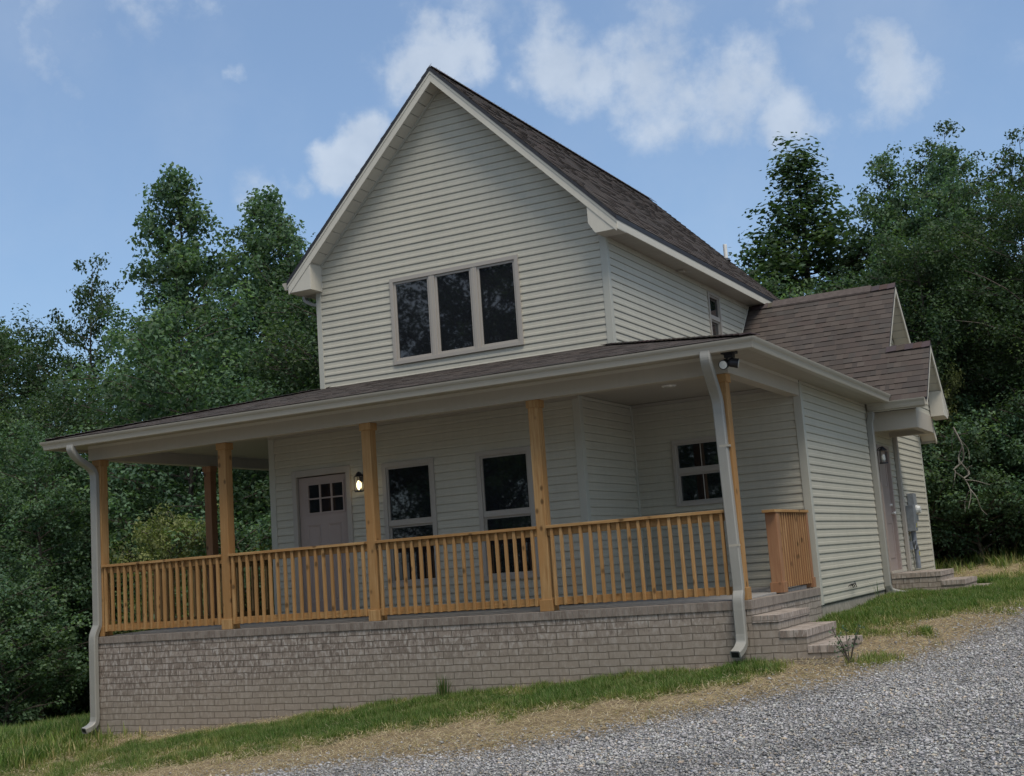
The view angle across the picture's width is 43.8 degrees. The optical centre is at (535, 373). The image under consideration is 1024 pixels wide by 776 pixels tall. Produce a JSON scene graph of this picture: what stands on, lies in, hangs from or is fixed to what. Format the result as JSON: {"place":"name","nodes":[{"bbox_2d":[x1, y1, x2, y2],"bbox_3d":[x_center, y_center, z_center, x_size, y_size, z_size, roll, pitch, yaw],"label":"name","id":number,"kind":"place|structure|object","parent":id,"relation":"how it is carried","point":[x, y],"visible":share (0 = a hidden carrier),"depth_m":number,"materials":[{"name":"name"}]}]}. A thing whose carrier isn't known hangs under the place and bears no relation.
{"place":"outdoors","nodes":[
{"label":"outdoors","id":0,"kind":"place"},
{"bbox_2d":[0,651,907,775],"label":"grass","id":1,"kind":"structure","parent":0,"point":[419,714],"depth_m":14.35,"materials":[{"name":"green plant"}]},
{"bbox_2d":[0,0,1023,474],"label":"sky","id":2,"kind":"structure","parent":0,"point":[685,103],"materials":[{"name":"blue"}]},
{"bbox_2d":[10,560,1023,775],"bbox_3d":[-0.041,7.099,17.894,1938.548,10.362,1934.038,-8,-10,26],"label":"ground","id":3,"kind":"structure","parent":0,"point":[608,705],"depth_m":12.20,"materials":[{"name":"grey gravel"}]},
{"bbox_2d":[0,427,49,698],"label":"tree","id":4,"kind":"object","parent":3,"relation":"on","point":[3,457],"visible":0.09,"depth_m":36.77,"materials":[{"name":"green plant"}]},
{"bbox_2d":[0,316,76,431],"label":"tree","id":5,"kind":"object","parent":3,"relation":"on","point":[12,391],"visible":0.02,"depth_m":49.73,"materials":[{"name":"green plant"}]},
{"bbox_2d":[0,556,86,721],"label":"shrub","id":6,"kind":"object","parent":3,"relation":"on","point":[44,653],"visible":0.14,"depth_m":32.14,"materials":[{"name":"green plant"}]},
{"bbox_2d":[0,568,92,726],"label":"shrub","id":7,"kind":"object","parent":3,"relation":"on","point":[41,630],"visible":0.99,"depth_m":29.79,"materials":[{"name":"green plant"}]},
{"bbox_2d":[0,303,114,530],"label":"tree","id":8,"kind":"object","parent":3,"relation":"on","point":[12,370],"visible":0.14,"depth_m":45.74,"materials":[{"name":"green plant"}]},
{"bbox_2d":[0,537,116,724],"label":"shrub","id":9,"kind":"object","parent":3,"relation":"on","point":[31,549],"visible":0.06,"depth_m":36.22,"materials":[{"name":"green plant"}]},
{"bbox_2d":[0,405,120,715],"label":"tree","id":10,"kind":"object","parent":3,"relation":"on","point":[10,427],"visible":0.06,"depth_m":42.40,"materials":[{"name":"green plant"}]},
{"bbox_2d":[0,415,140,720],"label":"tree","id":11,"kind":"object","parent":3,"relation":"on","point":[59,494],"visible":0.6,"depth_m":32.82,"materials":[{"name":"green plant"}]},
{"bbox_2d":[0,711,145,772],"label":"grass","id":12,"kind":"structure","parent":3,"relation":"on","point":[45,734],"depth_m":18.19,"materials":[{"name":"green plant"}]},
{"bbox_2d":[18,252,133,557],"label":"tree","id":13,"kind":"object","parent":3,"relation":"on","point":[99,306],"visible":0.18,"depth_m":47.10,"materials":[{"name":"green plant"}]},
{"bbox_2d":[0,372,203,694],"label":"tree","id":14,"kind":"object","parent":3,"relation":"on","point":[66,405],"visible":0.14,"depth_m":37.48,"materials":[{"name":"green plant"}]},
{"bbox_2d":[0,474,270,725],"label":"woods","id":15,"kind":"object","parent":3,"relation":"on","point":[81,705],"depth_m":41.35,"materials":[{"name":"green plant"}]},
{"bbox_2d":[52,278,242,560],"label":"tree","id":16,"kind":"object","parent":3,"relation":"on","point":[144,286],"visible":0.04,"depth_m":45.01,"materials":[{"name":"green plant"}]},
{"bbox_2d":[23,283,298,630],"bbox_3d":[-9.279,3.450,34.353,8.461,12.103,7.966,-1,-9,-20],"label":"tree","id":17,"kind":"object","parent":3,"relation":"on","point":[170,362],"visible":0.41,"depth_m":33.96,"materials":[{"name":"green plant"}]},
{"bbox_2d":[79,161,260,563],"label":"tree","id":18,"kind":"object","parent":3,"relation":"on","point":[181,264],"visible":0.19,"depth_m":43.34,"materials":[{"name":"green plant"}]},
{"bbox_2d":[80,516,271,632],"bbox_3d":[-8.616,6.493,33.359,5.802,5.707,5.751,-7,-9,15],"label":"shrub","id":19,"kind":"object","parent":3,"relation":"on","point":[122,610],"visible":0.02,"depth_m":32.82,"materials":[{"name":"green plant"}]},
{"bbox_2d":[109,502,250,634],"bbox_3d":[-8.509,5.728,30.147,3.749,5.454,3.308,-5,-9,5],"label":"shrub","id":20,"kind":"object","parent":3,"relation":"on","point":[162,547],"visible":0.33,"depth_m":29.98,"materials":[{"name":"green plant"}]},
{"bbox_2d":[135,505,274,631],"bbox_3d":[-7.265,5.904,31.206,5.549,5.459,5.501,-11,-11,39],"label":"shrub","id":21,"kind":"object","parent":3,"relation":"on","point":[245,534],"visible":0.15,"depth_m":30.75,"materials":[{"name":"green plant"}]},
{"bbox_2d":[166,184,316,550],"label":"tree","id":22,"kind":"object","parent":3,"relation":"on","point":[256,215],"visible":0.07,"depth_m":42.68,"materials":[{"name":"green plant"}]},
{"bbox_2d":[245,527,274,614],"bbox_3d":[-5.288,5.727,31.655,4.654,5.216,5.274,4,-12,-42],"label":"shrub","id":23,"kind":"object","parent":3,"relation":"on","point":[259,566],"visible":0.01,"depth_m":31.20,"materials":[{"name":"green plant"}]},
{"bbox_2d":[210,201,317,508],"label":"tree","id":24,"kind":"object","parent":3,"relation":"on","point":[283,237],"visible":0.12,"depth_m":41.44,"materials":[{"name":"green plant"}]},
{"bbox_2d":[225,232,319,576],"bbox_3d":[-4.957,2.686,36.885,8.268,13.567,9.369,2,-11,-36],"label":"tree","id":25,"kind":"object","parent":3,"relation":"on","point":[305,359],"visible":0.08,"depth_m":35.68,"materials":[{"name":"green plant"}]},
{"bbox_2d":[434,673,452,696],"bbox_3d":[-1.120,3.819,15.568,0.329,0.338,0.320,-8,-10,26],"label":"weed","id":26,"kind":"object","parent":3,"relation":"on","point":[441,690],"visible":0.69,"depth_m":15.54,"materials":[{"name":"green plant"}]},
{"bbox_2d":[0,558,1023,775],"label":"straw","id":27,"kind":"object","parent":3,"relation":"on","point":[451,735],"visible":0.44,"depth_m":12.96,"materials":[{"name":"beige plant"}]},
{"bbox_2d":[39,65,987,737],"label":"house","id":28,"kind":"structure","parent":3,"relation":"on","point":[563,413],"depth_m":17.82,"materials":[{"name":"plastic"}]},
{"bbox_2d":[299,473,351,612],"bbox_3d":[-3.014,2.440,18.325,0.850,1.930,0.032,-8,-10,26],"label":"door","id":29,"kind":"structure","parent":28,"relation":"in","point":[322,499],"depth_m":18.35,"materials":[{"name":"white wood"}]},
{"bbox_2d":[381,458,440,587],"bbox_3d":[-1.712,2.076,17.698,0.850,1.730,0.098,-8,-10,26],"label":"window","id":30,"kind":"structure","parent":28,"relation":"in","point":[409,491],"depth_m":17.72,"materials":[{"name":"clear glass"}]},
{"bbox_2d":[389,255,523,364],"bbox_3d":[-1.206,-0.942,19.335,2.260,1.360,0.098,-8,-10,26],"label":"window","id":31,"kind":"structure","parent":28,"relation":"in","point":[472,307],"depth_m":19.31,"materials":[{"name":"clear glass"}]},
{"bbox_2d":[475,446,539,580],"bbox_3d":[-0.359,1.875,17.036,0.850,1.730,0.098,-8,-10,26],"label":"window","id":32,"kind":"structure","parent":28,"relation":"in","point":[505,491],"depth_m":17.06,"materials":[{"name":"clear glass"}]},
{"bbox_2d":[671,436,722,506],"bbox_3d":[2.331,1.359,17.742,0.820,0.930,0.098,-8,-10,26],"label":"window","id":33,"kind":"structure","parent":28,"relation":"in","point":[697,480],"depth_m":17.78,"materials":[{"name":"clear glass"}]},
{"bbox_2d":[706,291,722,334],"bbox_3d":[3.154,-0.827,22.399,0.098,1.160,0.630,-8,-10,26],"label":"window","id":34,"kind":"structure","parent":28,"relation":"in","point":[714,308],"depth_m":22.49,"materials":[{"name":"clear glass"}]},
{"bbox_2d":[880,451,897,569],"bbox_3d":[5.944,2.299,21.464,0.115,2.010,0.780,-8,-10,26],"label":"door","id":35,"kind":"structure","parent":28,"relation":"in","point":[885,482],"depth_m":21.58,"materials":[{"name":"white plastic"}]},
{"bbox_2d":[163,603,1023,775],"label":"gravel","id":36,"kind":"structure","parent":3,"relation":"on","point":[1016,665],"depth_m":9.99,"materials":[{"name":"grey gravel"}]},
{"bbox_2d":[736,250,818,296],"bbox_3d":[5.655,2.189,34.252,5.612,11.041,5.564,1,-10,-29],"label":"tree","id":37,"kind":"object","parent":3,"relation":"on","point":[749,271],"visible":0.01,"depth_m":33.96,"materials":[{"name":"green plant"}]},
{"bbox_2d":[759,270,863,299],"bbox_3d":[6.993,1.535,31.210,5.846,8.362,5.504,-7,-9,21],"label":"tree","id":38,"kind":"object","parent":3,"relation":"on","point":[809,292],"visible":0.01,"depth_m":31.77,"materials":[{"name":"green plant"}]},
{"bbox_2d":[828,624,864,663],"bbox_3d":[3.282,2.820,13.310,0.397,0.443,0.285,-8,-10,26],"label":"sapling","id":39,"kind":"object","parent":3,"relation":"on","point":[843,651],"visible":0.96,"depth_m":13.29,"materials":[{"name":"green plant"}]},
{"bbox_2d":[728,131,1022,552],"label":"tree","id":40,"kind":"object","parent":3,"relation":"on","point":[780,263],"visible":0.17,"depth_m":34.56,"materials":[{"name":"green plant"}]},
{"bbox_2d":[803,140,1018,447],"bbox_3d":[9.638,-0.221,33.776,5.207,11.653,5.127,-2,-9,-14],"label":"tree","id":41,"kind":"object","parent":3,"relation":"on","point":[875,214],"visible":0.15,"depth_m":33.55,"materials":[{"name":"green plant"}]},
{"bbox_2d":[816,564,1023,660],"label":"grass","id":42,"kind":"structure","parent":3,"relation":"on","point":[1002,587],"depth_m":17.24,"materials":[{"name":"green plant"}]},
{"bbox_2d":[825,216,1023,562],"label":"tree","id":43,"kind":"object","parent":3,"relation":"on","point":[920,252],"visible":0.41,"depth_m":29.25,"materials":[{"name":"green plant"}]},
{"bbox_2d":[951,427,989,513],"bbox_3d":[8.929,2.000,26.189,0.760,1.858,0.271,-8,-10,26],"label":"dead branch","id":44,"kind":"object","parent":43,"relation":"attached to","point":[962,449],"visible":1,"depth_m":26.25,"materials":[{"name":"grey wood"}]},
{"bbox_2d":[846,141,1023,556],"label":"tree","id":45,"kind":"object","parent":3,"relation":"on","point":[929,197],"visible":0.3,"depth_m":30.98,"materials":[{"name":"green plant"}]},
{"bbox_2d":[865,119,1023,550],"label":"tree","id":46,"kind":"object","parent":3,"relation":"on","point":[928,145],"visible":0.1,"depth_m":33.14,"materials":[{"name":"green plant"}]},
{"bbox_2d":[922,353,994,559],"bbox_3d":[9.384,2.199,29.282,2.756,5.454,2.432,-12,-11,41],"label":"shrub","id":47,"kind":"object","parent":3,"relation":"on","point":[954,381],"visible":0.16,"depth_m":28.97,"materials":[{"name":"green plant"}]},
{"bbox_2d":[904,256,1023,561],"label":"woods","id":48,"kind":"object","parent":3,"relation":"on","point":[993,547],"visible":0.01,"depth_m":34.79,"materials":[{"name":"green plant"}]},
{"bbox_2d":[921,400,1009,559],"bbox_3d":[8.800,2.845,29.022,4.288,4.218,4.251,-8,-10,26],"label":"shrub","id":49,"kind":"object","parent":3,"relation":"on","point":[929,492],"visible":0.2,"depth_m":28.00,"materials":[{"name":"green plant"}]},
{"bbox_2d":[922,414,1023,563],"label":"shrub","id":50,"kind":"object","parent":3,"relation":"on","point":[976,438],"visible":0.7,"depth_m":27.66,"materials":[{"name":"green plant"}]},
{"bbox_2d":[923,167,1023,500],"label":"tree","id":51,"kind":"object","parent":3,"relation":"on","point":[1017,223],"visible":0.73,"depth_m":28.92,"materials":[{"name":"green plant"}]},
{"bbox_2d":[932,389,1023,547],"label":"shrub","id":52,"kind":"object","parent":3,"relation":"on","point":[1018,443],"visible":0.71,"depth_m":27.30,"materials":[{"name":"green plant"}]},
{"bbox_2d":[935,544,1023,574],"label":"grass","id":53,"kind":"structure","parent":3,"relation":"on","point":[966,559],"depth_m":27.59,"materials":[{"name":"green plant"}]},
{"bbox_2d":[958,126,1023,396],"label":"tree","id":54,"kind":"object","parent":3,"relation":"on","point":[1019,160],"visible":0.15,"depth_m":33.73,"materials":[{"name":"green plant"}]},
{"bbox_2d":[1002,551,1023,563],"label":"weed","id":55,"kind":"object","parent":3,"relation":"on","point":[1010,558],"visible":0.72,"depth_m":26.38,"materials":[{"name":"green plant"}]},
{"bbox_2d":[1005,422,1023,495],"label":"shrub","id":56,"kind":"object","parent":3,"relation":"on","point":[1022,472],"visible":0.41,"depth_m":27.31,"materials":[{"name":"green plant"}]}
]}

